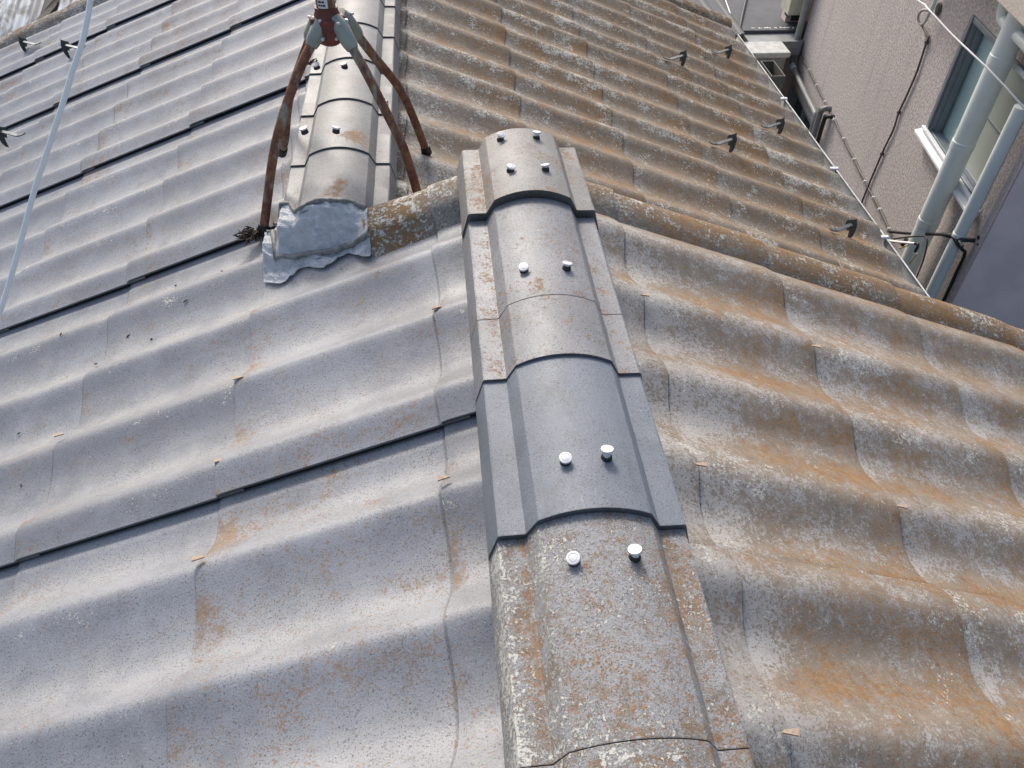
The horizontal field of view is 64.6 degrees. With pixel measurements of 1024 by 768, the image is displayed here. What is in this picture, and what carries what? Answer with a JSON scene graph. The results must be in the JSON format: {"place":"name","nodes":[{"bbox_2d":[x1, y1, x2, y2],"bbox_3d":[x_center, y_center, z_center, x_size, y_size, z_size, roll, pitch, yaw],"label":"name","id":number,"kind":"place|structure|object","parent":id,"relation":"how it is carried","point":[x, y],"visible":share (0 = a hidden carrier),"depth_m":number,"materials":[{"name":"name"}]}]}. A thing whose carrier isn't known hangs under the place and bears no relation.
{"place":"outdoors","nodes":[
{"label":"outdoors","id":0,"kind":"place"},
{"bbox_2d":[42,0,51,11],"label":"ground","id":1,"kind":"structure","parent":0,"point":[47,3],"depth_m":13.95,"materials":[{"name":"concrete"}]},
{"bbox_2d":[0,0,75,37],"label":"old shed","id":2,"kind":"structure","parent":1,"relation":"on","point":[15,14],"depth_m":6.72,"materials":[{"name":"grey metal"}]},
{"bbox_2d":[0,0,1023,767],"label":"tiled house","id":3,"kind":"structure","parent":1,"relation":"on","point":[588,396],"depth_m":1.61,"materials":[{"name":"grey tile"}]},
{"bbox_2d":[0,127,24,146],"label":"snow guard","id":4,"kind":"object","parent":3,"relation":"on","point":[4,132],"visible":1,"depth_m":3.57,"materials":[{"name":"metal"}]},
{"bbox_2d":[18,36,40,51],"bbox_3d":[-2.771,-1.943,4.666,0.137,0.096,0.058,20,47,18],"label":"snow guard","id":5,"kind":"object","parent":3,"relation":"on","point":[23,42],"visible":1,"depth_m":4.66,"materials":[{"name":"metal"}]},
{"bbox_2d":[60,39,85,58],"bbox_3d":[-2.289,-1.742,4.234,0.137,0.096,0.058,20,47,18],"label":"snow guard","id":6,"kind":"object","parent":3,"relation":"on","point":[65,45],"visible":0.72,"depth_m":4.24,"materials":[{"name":"metal"}]},
{"bbox_2d":[233,226,264,245],"bbox_3d":[-0.707,-0.400,2.170,0.078,0.038,0.080,-21,49,-21],"label":"twig clump","id":7,"kind":"object","parent":3,"relation":"on","point":[248,233],"visible":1,"depth_m":2.17,"materials":[{"name":"brown plant"}]},
{"bbox_2d":[307,58,317,64],"bbox_3d":[-0.654,-1.063,2.681,0.053,0.026,0.049,-22,49,-22],"label":"moss clump","id":8,"kind":"object","parent":3,"relation":"on","point":[310,62],"visible":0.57,"depth_m":2.68,"materials":[{"name":"plant"}]},
{"bbox_2d":[257,0,431,237],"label":"antenna mount","id":9,"kind":"object","parent":3,"relation":"on","point":[330,24],"visible":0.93,"depth_m":2.07,"materials":[{"name":"paint"}]},
{"bbox_2d":[0,0,93,319],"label":"antenna cable","id":10,"kind":"object","parent":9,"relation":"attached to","point":[54,129],"visible":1,"depth_m":0.90,"materials":[{"name":"grey plastic"}]},
{"bbox_2d":[663,50,686,65],"bbox_3d":[0.855,-1.691,4.247,0.137,0.096,0.058,-27,51,-26],"label":"snow guard","id":11,"kind":"object","parent":3,"relation":"on","point":[682,56],"visible":0.95,"depth_m":4.25,"materials":[{"name":"metal"}]},
{"bbox_2d":[711,45,732,58],"bbox_3d":[1.221,-1.918,4.719,0.137,0.096,0.058,-27,51,-26],"label":"snow guard","id":12,"kind":"object","parent":3,"relation":"on","point":[727,50],"visible":0.96,"depth_m":4.72,"materials":[{"name":"metal"}]},
{"bbox_2d":[709,133,737,152],"bbox_3d":[0.941,-1.060,3.612,0.137,0.096,0.058,-27,51,-26],"label":"snow guard","id":13,"kind":"object","parent":3,"relation":"on","point":[732,139],"visible":0.99,"depth_m":3.62,"materials":[{"name":"metal"}]},
{"bbox_2d":[761,117,784,133],"bbox_3d":[1.314,-1.284,4.087,0.137,0.096,0.058,-27,51,-26],"label":"snow guard","id":14,"kind":"object","parent":3,"relation":"on","point":[779,123],"visible":0.98,"depth_m":4.09,"materials":[{"name":"metal"}]},
{"bbox_2d":[829,219,856,237],"bbox_3d":[1.406,-0.645,3.446,0.137,0.096,0.058,-27,51,-26],"label":"snow guard","id":15,"kind":"object","parent":3,"relation":"on","point":[851,226],"visible":0.98,"depth_m":3.45,"materials":[{"name":"metal"}]},
{"bbox_2d":[690,0,744,37],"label":"shed roof","id":16,"kind":"structure","parent":1,"relation":"on","point":[718,6],"depth_m":7.77,"materials":[{"name":"grey metal"}]},
{"bbox_2d":[745,41,790,70],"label":"block wall","id":17,"kind":"structure","parent":1,"relation":"on","point":[778,52],"depth_m":7.27,"materials":[{"name":"concrete"}]},
{"bbox_2d":[780,0,813,96],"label":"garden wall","id":18,"kind":"structure","parent":1,"relation":"on","point":[787,72],"depth_m":8.06,"materials":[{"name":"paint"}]},
{"bbox_2d":[781,0,812,20],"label":"meter box","id":19,"kind":"object","parent":18,"relation":"attached to","point":[792,9],"visible":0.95,"depth_m":7.48,"materials":[{"name":"beige metal"}]},
{"bbox_2d":[788,0,812,13],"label":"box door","id":20,"kind":"structure","parent":19,"relation":"in","point":[795,7],"depth_m":7.44,"materials":[{"name":"grey metal"}]},
{"bbox_2d":[787,0,1023,329],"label":"stucco house","id":21,"kind":"structure","parent":1,"relation":"on","point":[952,160],"depth_m":4.85,"materials":[{"name":"paint"}]},
{"bbox_2d":[721,0,807,55],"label":"flat roof","id":22,"kind":"structure","parent":21,"relation":"attached to","point":[763,21],"depth_m":7.67,"materials":[{"name":"white paint"}]},
{"bbox_2d":[739,0,746,26],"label":"black conduit","id":23,"kind":"object","parent":22,"relation":"on","point":[742,13],"visible":0.73,"depth_m":7.78,"materials":[{"name":"grey plastic"}]},
{"bbox_2d":[789,85,810,129],"bbox_3d":[2.692,-2.292,7.700,0.068,0.775,0.820,3,45,1],"label":"window","id":24,"kind":"structure","parent":21,"relation":"in","point":[800,110],"depth_m":7.68,"materials":[{"name":"black glass"}]},
{"bbox_2d":[800,53,966,301],"bbox_3d":[2.543,-1.757,6.190,0.113,1.126,3.982,3,45,1],"label":"wall cable","id":25,"kind":"object","parent":21,"relation":"attached to","point":[946,235],"depth_m":5.26,"materials":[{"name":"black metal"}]},
{"bbox_2d":[861,8,930,202],"bbox_3d":[2.539,-1.614,5.623,0.075,1.918,0.166,-3,45,-5],"label":"looped cable","id":26,"kind":"object","parent":21,"relation":"attached to","point":[926,42],"visible":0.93,"depth_m":5.21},
{"bbox_2d":[888,235,927,277],"bbox_3d":[2.233,-0.703,4.685,0.063,0.523,0.418,3,45,1],"label":"bracket rod","id":27,"kind":"object","parent":21,"relation":"attached to","point":[904,242],"visible":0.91,"depth_m":4.51,"materials":[{"name":"grey metal"}]},
{"bbox_2d":[914,15,1023,216],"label":"window","id":28,"kind":"structure","parent":21,"relation":"in","point":[964,73],"depth_m":4.57,"materials":[{"name":"grey glass"}]},
{"bbox_2d":[916,0,1023,109],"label":"aerial wire","id":29,"kind":"object","parent":21,"relation":"attached to","point":[973,55],"visible":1,"depth_m":3.95,"materials":[{"name":"white metal"}]}
]}

